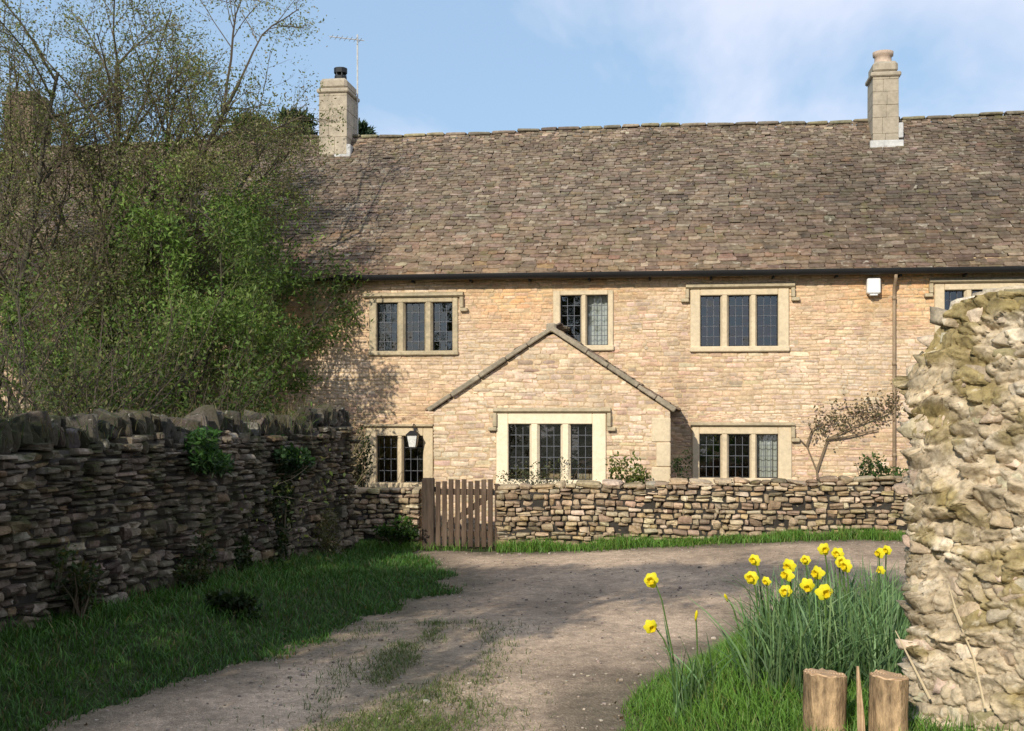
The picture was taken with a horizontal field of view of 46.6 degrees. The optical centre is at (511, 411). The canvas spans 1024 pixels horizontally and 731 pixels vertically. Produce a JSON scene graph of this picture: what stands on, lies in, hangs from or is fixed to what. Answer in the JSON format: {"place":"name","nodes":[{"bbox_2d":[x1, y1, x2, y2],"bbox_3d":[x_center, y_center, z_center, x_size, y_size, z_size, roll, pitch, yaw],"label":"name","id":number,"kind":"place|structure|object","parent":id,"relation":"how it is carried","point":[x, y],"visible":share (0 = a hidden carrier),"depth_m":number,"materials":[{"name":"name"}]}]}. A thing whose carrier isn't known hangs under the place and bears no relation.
{"place":"outdoors","nodes":[
{"label":"outdoors","id":0,"kind":"place"},
{"bbox_2d":[0,539,941,730],"bbox_3d":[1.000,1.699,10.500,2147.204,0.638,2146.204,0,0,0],"label":"ground","id":1,"kind":"structure","parent":0,"point":[77,680],"depth_m":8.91,"materials":[{"name":"green plant"}]},
{"bbox_2d":[49,539,105,621],"bbox_3d":[-3.458,1.375,9.592,0.407,0.749,1.193,0,0,-7],"label":"weed","id":2,"kind":"object","parent":1,"relation":"on","point":[83,589],"visible":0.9,"depth_m":9.36,"materials":[{"name":"green plant"}]},
{"bbox_2d":[0,0,247,411],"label":"budding tree","id":3,"kind":"object","parent":1,"relation":"on","point":[37,170],"visible":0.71,"depth_m":17.61,"materials":[{"name":"green plant"}]},
{"bbox_2d":[0,232,311,420],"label":"undergrowth shrub","id":4,"kind":"object","parent":1,"relation":"on","point":[182,384],"visible":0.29,"depth_m":16.18,"materials":[{"name":"green plant"}]},
{"bbox_2d":[0,201,346,573],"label":"undergrowth shrub","id":5,"kind":"object","parent":1,"relation":"on","point":[57,381],"visible":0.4,"depth_m":14.31,"materials":[{"name":"green plant"}]},
{"bbox_2d":[0,0,350,418],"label":"budding tree","id":6,"kind":"object","parent":1,"relation":"on","point":[267,128],"visible":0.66,"depth_m":17.93,"materials":[{"name":"green plant"}]},
{"bbox_2d":[0,404,365,634],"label":"drystone wall","id":7,"kind":"structure","parent":1,"relation":"on","point":[124,510],"depth_m":10.61,"materials":[{"name":"grey stone"}]},
{"bbox_2d":[0,400,335,444],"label":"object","id":8,"kind":"structure","parent":7,"relation":"on","point":[291,416],"depth_m":11.42,"materials":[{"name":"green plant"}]},
{"bbox_2d":[181,424,236,477],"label":"hart fern","id":9,"kind":"object","parent":7,"relation":"attached to","point":[211,457],"visible":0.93,"depth_m":11.34,"materials":[{"name":"green plant"}]},
{"bbox_2d":[232,529,252,572],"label":"ivy","id":10,"kind":"object","parent":7,"relation":"attached to","point":[241,559],"visible":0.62,"depth_m":12.36,"materials":[{"name":"green plant"}]},
{"bbox_2d":[263,468,294,564],"bbox_3d":[-2.632,1.214,13.462,0.295,1.144,0.849,0,0,0],"label":"ivy","id":11,"kind":"object","parent":7,"relation":"attached to","point":[282,521],"visible":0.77,"depth_m":13.32,"materials":[{"name":"green plant"}]},
{"bbox_2d":[269,427,315,482],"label":"ivy","id":12,"kind":"object","parent":7,"relation":"attached to","point":[291,462],"visible":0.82,"depth_m":13.46,"materials":[{"name":"green plant"}]},
{"bbox_2d":[0,131,373,416],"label":"leafy shrub","id":13,"kind":"object","parent":1,"relation":"on","point":[244,239],"visible":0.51,"depth_m":17.37,"materials":[{"name":"green plant"}]},
{"bbox_2d":[171,530,218,588],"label":"weed","id":14,"kind":"object","parent":1,"relation":"on","point":[197,570],"visible":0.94,"depth_m":11.19,"materials":[{"name":"green plant"}]},
{"bbox_2d":[203,587,262,621],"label":"weed","id":15,"kind":"object","parent":1,"relation":"on","point":[240,602],"visible":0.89,"depth_m":10.12,"materials":[{"name":"green plant"}]},
{"bbox_2d":[222,110,271,137],"bbox_3d":[-7.307,-3.315,33.896,5.163,10.631,5.369,0,0,0],"label":"conifer","id":16,"kind":"object","parent":1,"relation":"on","point":[236,117],"depth_m":33.66,"materials":[{"name":"green plant"}]},
{"bbox_2d":[119,397,381,484],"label":"dry grass","id":17,"kind":"structure","parent":1,"relation":"on","point":[313,407],"depth_m":17.50,"materials":[{"name":"plant"}]},
{"bbox_2d":[275,105,317,136],"bbox_3d":[-6.319,-3.638,35.921,5.316,11.277,5.558,0,0,0],"label":"conifer","id":18,"kind":"object","parent":1,"relation":"on","point":[302,121],"visible":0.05,"depth_m":35.65,"materials":[{"name":"green plant"}]},
{"bbox_2d":[312,508,343,556],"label":"weed","id":19,"kind":"object","parent":1,"relation":"on","point":[324,544],"visible":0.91,"depth_m":14.50,"materials":[{"name":"green plant"}]},
{"bbox_2d":[352,424,374,486],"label":"garden shrub","id":20,"kind":"object","parent":1,"relation":"on","point":[358,471],"visible":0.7,"depth_m":17.76,"materials":[{"name":"green plant"}]},
{"bbox_2d":[44,542,688,725],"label":"fallen leaves","id":21,"kind":"object","parent":1,"relation":"on","point":[49,712],"visible":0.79,"depth_m":8.20,"materials":[{"name":"brown plant"}]},
{"bbox_2d":[358,118,378,134],"bbox_3d":[-4.454,-3.321,34.890,4.047,10.642,4.025,0,0,0],"label":"conifer","id":22,"kind":"object","parent":1,"relation":"on","point":[363,129],"visible":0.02,"depth_m":34.78,"materials":[{"name":"green plant"}]},
{"bbox_2d":[349,485,421,547],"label":"garden wall","id":23,"kind":"structure","parent":1,"relation":"on","point":[378,506],"depth_m":16.42,"materials":[{"name":"beige stone"}]},
{"bbox_2d":[371,514,419,547],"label":"leafy plant","id":24,"kind":"object","parent":1,"relation":"on","point":[393,532],"visible":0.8,"depth_m":16.14,"materials":[{"name":"green plant"}]},
{"bbox_2d":[422,478,435,548],"bbox_3d":[-1.146,1.508,16.420,0.190,1.170,0.170,0,0,0],"label":"gate post","id":25,"kind":"object","parent":1,"relation":"on","point":[428,510],"visible":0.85,"depth_m":16.34,"materials":[{"name":"brown wood"}]},
{"bbox_2d":[435,479,493,546],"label":"picket gate","id":26,"kind":"structure","parent":25,"relation":"attached to","point":[464,492],"depth_m":16.33,"materials":[{"name":"brown wood"}]},
{"bbox_2d":[493,484,499,549],"bbox_3d":[-0.210,1.543,16.280,0.090,1.100,0.070,0,0,0],"label":"gate post","id":27,"kind":"object","parent":1,"relation":"on","point":[496,510],"visible":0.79,"depth_m":16.25,"materials":[{"name":"brown wood"}]},
{"bbox_2d":[0,49,1023,543],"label":"cottage","id":28,"kind":"structure","parent":1,"relation":"on","point":[652,295],"depth_m":19.21,"materials":[{"name":"stone"}]},
{"bbox_2d":[329,34,363,133],"bbox_3d":[-3.106,-5.995,22.362,0.669,2.233,0.279,0,0,-22],"label":"aerial","id":29,"kind":"object","parent":28,"relation":"attached to","point":[357,39],"visible":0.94,"depth_m":22.42,"materials":[{"name":"grey metal"}]},
{"bbox_2d":[363,424,432,487],"bbox_3d":[-1.836,0.730,19.416,1.168,1.043,0.285,0,0,8],"label":"window","id":30,"kind":"structure","parent":28,"relation":"in","point":[399,431],"depth_m":19.34,"materials":[{"name":"stone"}]},
{"bbox_2d":[406,424,419,448],"bbox_3d":[-1.590,0.398,19.168,0.210,0.403,0.282,0,0,8],"label":"wall lantern","id":31,"kind":"object","parent":28,"relation":"attached to","point":[413,436],"depth_m":19.07,"materials":[{"name":"white glass"}]},
{"bbox_2d":[363,291,467,355],"bbox_3d":[-1.558,-1.419,19.377,1.731,1.026,0.285,0,0,8],"label":"window","id":32,"kind":"structure","parent":28,"relation":"in","point":[401,299],"depth_m":19.32,"materials":[{"name":"stone"}]},
{"bbox_2d":[488,408,615,488],"bbox_3d":[0.594,0.540,17.560,1.882,1.188,0.285,0,0,8],"label":"window","id":33,"kind":"structure","parent":28,"relation":"in","point":[503,418],"depth_m":17.49,"materials":[{"name":"stone"}]},
{"bbox_2d":[553,290,613,350],"bbox_3d":[1.146,-1.442,19.023,0.983,0.962,0.283,0,0,8],"label":"window","id":34,"kind":"structure","parent":28,"relation":"in","point":[596,315],"depth_m":18.97,"materials":[{"name":"stone"}]},
{"bbox_2d":[681,282,799,351],"bbox_3d":[3.572,-1.466,18.656,1.824,1.074,0.285,0,0,8],"label":"window","id":35,"kind":"structure","parent":28,"relation":"in","point":[723,291],"depth_m":18.59,"materials":[{"name":"stone"}]},
{"bbox_2d":[690,422,799,485],"bbox_3d":[3.646,0.673,18.658,1.678,1.003,0.310,0,0,8],"label":"window","id":36,"kind":"structure","parent":28,"relation":"in","point":[770,443],"depth_m":18.61,"materials":[{"name":"stone"}]},
{"bbox_2d":[797,383,902,477],"bbox_3d":[5.202,0.564,18.203,1.607,1.993,0.250,0,0,8],"label":"climbing shrub","id":37,"kind":"object","parent":28,"relation":"attached to","point":[844,425],"visible":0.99,"depth_m":18.24,"materials":[{"name":"brown plant"}]},
{"bbox_2d":[866,278,880,295],"bbox_3d":[5.542,-1.903,18.229,0.200,0.270,0.158,0,0,8],"label":"alarm box","id":38,"kind":"object","parent":28,"relation":"attached to","point":[873,286],"visible":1,"depth_m":18.15,"materials":[{"name":"white plastic"}]},
{"bbox_2d":[924,277,1023,333],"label":"window","id":39,"kind":"structure","parent":28,"relation":"in","point":[967,286],"depth_m":18.11,"materials":[{"name":"stone"}]},
{"bbox_2d":[494,456,596,488],"bbox_3d":[0.477,1.298,17.089,1.491,1.287,0.609,0,0,0],"label":"garden shrub","id":40,"kind":"object","parent":1,"relation":"on","point":[528,476],"visible":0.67,"depth_m":17.06,"materials":[{"name":"green plant"}]},
{"bbox_2d":[604,450,651,488],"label":"wall plant","id":41,"kind":"object","parent":1,"relation":"on","point":[634,477],"depth_m":16.60,"materials":[{"name":"green plant"}]},
{"bbox_2d":[353,523,906,554],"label":"wall foot grass","id":42,"kind":"structure","parent":1,"relation":"on","point":[873,534],"depth_m":15.69,"materials":[{"name":"green plant"}]},
{"bbox_2d":[670,450,692,480],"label":"garden shrub","id":43,"kind":"object","parent":1,"relation":"on","point":[679,470],"visible":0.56,"depth_m":16.95,"materials":[{"name":"green plant"}]},
{"bbox_2d":[639,620,745,725],"bbox_3d":[0.981,1.472,6.701,0.677,0.594,0.531,0,0,35],"label":"daffodil","id":44,"kind":"object","parent":1,"relation":"on","point":[680,700],"depth_m":6.63,"materials":[{"name":"green plant"}]},
{"bbox_2d":[687,610,699,699],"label":"daffodil","id":45,"kind":"object","parent":1,"relation":"on","point":[696,614],"visible":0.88,"depth_m":6.70,"materials":[{"name":"green plant"}]},
{"bbox_2d":[495,472,908,545],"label":"garden wall","id":46,"kind":"structure","parent":1,"relation":"on","point":[681,508],"depth_m":15.89,"materials":[{"name":"beige stone"}]},
{"bbox_2d":[720,594,744,672],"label":"daffodil","id":47,"kind":"object","parent":1,"relation":"on","point":[733,654],"visible":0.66,"depth_m":6.61,"materials":[{"name":"green plant"}]},
{"bbox_2d":[733,571,770,662],"bbox_3d":[1.322,1.158,6.555,0.225,0.565,0.389,0,0,11],"label":"daffodil","id":48,"kind":"object","parent":1,"relation":"on","point":[751,577],"visible":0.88,"depth_m":6.50,"materials":[{"name":"yellow plant"}]},
{"bbox_2d":[748,554,765,636],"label":"daffodil","id":49,"kind":"object","parent":1,"relation":"on","point":[753,559],"visible":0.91,"depth_m":6.70,"materials":[{"name":"yellow plant"}]},
{"bbox_2d":[762,576,783,656],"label":"daffodil","id":50,"kind":"object","parent":1,"relation":"on","point":[766,581],"visible":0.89,"depth_m":6.50,"materials":[{"name":"yellow plant"}]},
{"bbox_2d":[777,559,796,633],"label":"daffodil","id":51,"kind":"object","parent":1,"relation":"on","point":[789,564],"visible":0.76,"depth_m":6.49,"materials":[{"name":"yellow plant"}]},
{"bbox_2d":[779,585,801,672],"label":"daffodil","id":52,"kind":"object","parent":1,"relation":"on","point":[783,589],"visible":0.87,"depth_m":6.25,"materials":[{"name":"yellow plant"}]},
{"bbox_2d":[780,568,808,633],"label":"daffodil","id":53,"kind":"object","parent":1,"relation":"on","point":[787,574],"visible":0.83,"depth_m":6.39,"materials":[{"name":"yellow plant"}]},
{"bbox_2d":[792,578,821,667],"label":"daffodil","id":54,"kind":"object","parent":1,"relation":"on","point":[805,585],"visible":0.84,"depth_m":6.25,"materials":[{"name":"yellow plant"}]},
{"bbox_2d":[798,555,818,655],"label":"daffodil","id":55,"kind":"object","parent":1,"relation":"on","point":[805,560],"visible":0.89,"depth_m":6.70,"materials":[{"name":"yellow plant"}]},
{"bbox_2d":[615,587,1013,730],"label":"bank grass","id":56,"kind":"structure","parent":1,"relation":"on","point":[660,699],"depth_m":6.19,"materials":[{"name":"green plant"}]},
{"bbox_2d":[811,565,837,644],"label":"daffodil","id":57,"kind":"object","parent":1,"relation":"on","point":[817,573],"visible":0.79,"depth_m":6.39,"materials":[{"name":"yellow plant"}]},
{"bbox_2d":[803,668,846,730],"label":"log post","id":58,"kind":"object","parent":1,"relation":"on","point":[824,697],"visible":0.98,"depth_m":5.08,"materials":[{"name":"brown wood"}]},
{"bbox_2d":[810,584,840,668],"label":"daffodil","id":59,"kind":"object","parent":1,"relation":"on","point":[822,591],"visible":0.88,"depth_m":6.15,"materials":[{"name":"yellow plant"}]},
{"bbox_2d":[810,543,850,640],"bbox_3d":[1.829,1.088,6.795,0.298,0.668,0.051,0,0,-5],"label":"daffodil","id":60,"kind":"object","parent":1,"relation":"on","point":[822,549],"visible":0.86,"depth_m":6.80,"materials":[{"name":"yellow plant"}]},
{"bbox_2d":[820,548,844,641],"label":"daffodil","id":61,"kind":"object","parent":1,"relation":"on","point":[835,552],"visible":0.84,"depth_m":6.75,"materials":[{"name":"yellow plant"}]},
{"bbox_2d":[835,559,852,639],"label":"daffodil","id":62,"kind":"object","parent":1,"relation":"on","point":[846,566],"visible":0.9,"depth_m":6.60,"materials":[{"name":"yellow plant"}]},
{"bbox_2d":[835,556,863,641],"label":"daffodil","id":63,"kind":"object","parent":1,"relation":"on","point":[838,560],"visible":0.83,"depth_m":6.65,"materials":[{"name":"yellow plant"}]},
{"bbox_2d":[835,566,884,605],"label":"daffodil","id":64,"kind":"object","parent":1,"relation":"on","point":[881,569],"visible":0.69,"depth_m":7.20,"materials":[{"name":"yellow plant"}]},
{"bbox_2d":[853,452,908,481],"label":"garden shrub","id":65,"kind":"object","parent":1,"relation":"on","point":[871,466],"visible":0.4,"depth_m":16.36,"materials":[{"name":"green plant"}]},
{"bbox_2d":[856,666,908,730],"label":"log post","id":66,"kind":"object","parent":1,"relation":"on","point":[888,699],"visible":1,"depth_m":4.93,"materials":[{"name":"brown wood"}]},
{"bbox_2d":[874,548,893,590],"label":"daffodil","id":67,"kind":"object","parent":1,"relation":"on","point":[879,553],"visible":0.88,"depth_m":7.39,"materials":[{"name":"yellow plant"}]},
{"bbox_2d":[883,545,893,614],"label":"daffodil","id":68,"kind":"object","parent":1,"relation":"on","point":[887,550],"visible":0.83,"depth_m":7.50,"materials":[{"name":"yellow plant"}]},
{"bbox_2d":[892,285,1023,730],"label":"rubble wall","id":69,"kind":"structure","parent":1,"relation":"on","point":[960,384],"depth_m":5.11,"materials":[{"name":"beige stone"}]},
{"bbox_2d":[895,631,930,699],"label":"dry stalk","id":70,"kind":"object","parent":69,"relation":"on","point":[922,683],"visible":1,"depth_m":5.28,"materials":[{"name":"beige plant"}]},
{"bbox_2d":[948,585,969,639],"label":"dry stalk","id":71,"kind":"object","parent":69,"relation":"on","point":[959,619],"visible":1,"depth_m":5.11,"materials":[{"name":"beige plant"}]},
{"bbox_2d":[953,608,985,707],"bbox_3d":[1.951,1.049,5.063,0.018,0.405,0.159,0,0,-35],"label":"dry stalk","id":72,"kind":"object","parent":69,"relation":"on","point":[979,683],"visible":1,"depth_m":5.04,"materials":[{"name":"beige plant"}]},
{"bbox_2d":[40,539,906,730],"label":"lane","id":73,"kind":"structure","parent":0,"point":[170,711],"depth_m":9.55,"materials":[{"name":"beige gravel"}]},
{"bbox_2d":[206,617,566,730],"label":"lane grass","id":74,"kind":"structure","parent":73,"relation":"on","point":[408,710],"depth_m":7.92,"materials":[{"name":"green plant"}]},
{"bbox_2d":[0,0,1023,149],"label":"sky","id":75,"kind":"structure","parent":0,"point":[425,66],"materials":[{"name":"blue"}]}
]}

